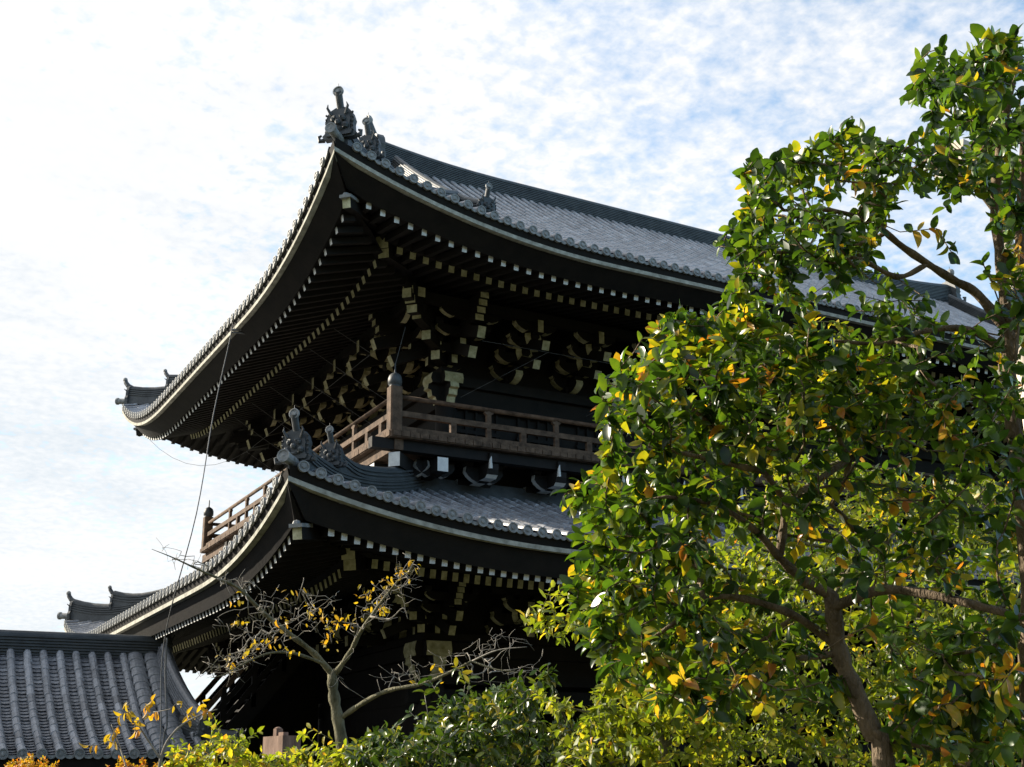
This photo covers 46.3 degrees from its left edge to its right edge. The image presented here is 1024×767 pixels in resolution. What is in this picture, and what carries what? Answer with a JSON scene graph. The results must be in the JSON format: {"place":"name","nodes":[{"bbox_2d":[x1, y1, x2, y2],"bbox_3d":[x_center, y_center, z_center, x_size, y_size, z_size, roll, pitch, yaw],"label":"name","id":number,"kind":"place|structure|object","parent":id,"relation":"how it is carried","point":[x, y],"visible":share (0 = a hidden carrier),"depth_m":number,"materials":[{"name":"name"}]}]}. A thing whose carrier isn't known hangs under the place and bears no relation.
{"place":"outdoors","nodes":[
{"label":"outdoors","id":0,"kind":"place"},
{"bbox_2d":[0,629,246,766],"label":"side hall","id":1,"kind":"structure","parent":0,"point":[63,695],"depth_m":28.84,"materials":[{"name":"grey tile"}]},
{"bbox_2d":[0,0,1023,713],"label":"sky","id":2,"kind":"structure","parent":0,"point":[157,157],"materials":[{"name":"white"}]},
{"bbox_3d":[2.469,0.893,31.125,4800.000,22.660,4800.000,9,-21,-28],"label":"ground","id":3,"kind":"structure","parent":0,"visible":0},
{"bbox_2d":[4,753,59,766],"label":"orange shrub","id":4,"kind":"object","parent":3,"relation":"on","point":[30,763],"visible":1,"depth_m":12.88,"materials":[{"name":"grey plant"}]},
{"bbox_2d":[105,756,153,766],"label":"orange shrub","id":5,"kind":"object","parent":3,"relation":"on","point":[142,762],"visible":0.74,"depth_m":13.18,"materials":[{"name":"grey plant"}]},
{"bbox_2d":[79,694,217,766],"label":"young tree","id":6,"kind":"object","parent":3,"relation":"on","point":[130,714],"visible":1,"depth_m":8.29,"materials":[{"name":"yellow plant"}]},
{"bbox_2d":[161,713,351,766],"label":"yellow green shrub","id":7,"kind":"object","parent":3,"relation":"on","point":[236,755],"visible":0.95,"depth_m":8.50,"materials":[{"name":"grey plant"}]},
{"bbox_2d":[262,727,304,766],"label":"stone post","id":8,"kind":"object","parent":3,"relation":"on","point":[280,740],"visible":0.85,"depth_m":15.90,"materials":[{"name":"beige stone"}]},
{"bbox_2d":[152,539,542,766],"label":"bare tree","id":9,"kind":"object","parent":3,"relation":"on","point":[338,715],"visible":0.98,"depth_m":10.78,"materials":[{"name":"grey plant"}]},
{"bbox_2d":[342,720,407,766],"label":"evergreen shrub","id":10,"kind":"object","parent":3,"relation":"on","point":[362,750],"visible":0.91,"depth_m":8.00,"materials":[{"name":"green plant"}]},
{"bbox_2d":[371,657,552,766],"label":"evergreen shrub","id":11,"kind":"object","parent":3,"relation":"on","point":[499,731],"visible":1,"depth_m":7.41,"materials":[{"name":"green plant"}]},
{"bbox_2d":[57,84,1023,766],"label":"temple gate","id":12,"kind":"structure","parent":3,"relation":"on","point":[419,352],"depth_m":30.26,"materials":[{"name":"brown wood"}]},
{"bbox_2d":[159,322,243,765],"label":"lightning cable","id":13,"kind":"object","parent":12,"relation":"attached to","point":[165,673],"visible":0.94,"depth_m":26.20,"materials":[{"name":"grey metal"}]},
{"bbox_2d":[195,597,354,766],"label":"stair","id":14,"kind":"object","parent":12,"relation":"attached to","point":[275,690],"visible":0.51,"depth_m":33.13,"materials":[{"name":"brown wood"}]},
{"bbox_2d":[529,663,629,766],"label":"evergreen shrub","id":15,"kind":"object","parent":3,"relation":"on","point":[564,727],"visible":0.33,"depth_m":7.69,"materials":[{"name":"green plant"}]},
{"bbox_2d":[515,542,745,766],"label":"yellowing shrub","id":16,"kind":"object","parent":3,"relation":"on","point":[615,728],"visible":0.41,"depth_m":6.29,"materials":[{"name":"green plant"}]},
{"bbox_2d":[550,300,1023,766],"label":"camellia tree","id":17,"kind":"object","parent":3,"relation":"on","point":[958,725],"visible":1,"depth_m":4.24,"materials":[{"name":"green plant"}]},
{"bbox_2d":[710,308,1021,766],"label":"fine leaved tree","id":18,"kind":"object","parent":3,"relation":"on","point":[835,746],"visible":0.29,"depth_m":6.81,"materials":[{"name":"green plant"}]},
{"bbox_2d":[712,23,1023,766],"label":"camellia tree","id":19,"kind":"object","parent":3,"relation":"on","point":[989,124],"visible":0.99,"depth_m":4.17,"materials":[{"name":"green plant"}]}
]}

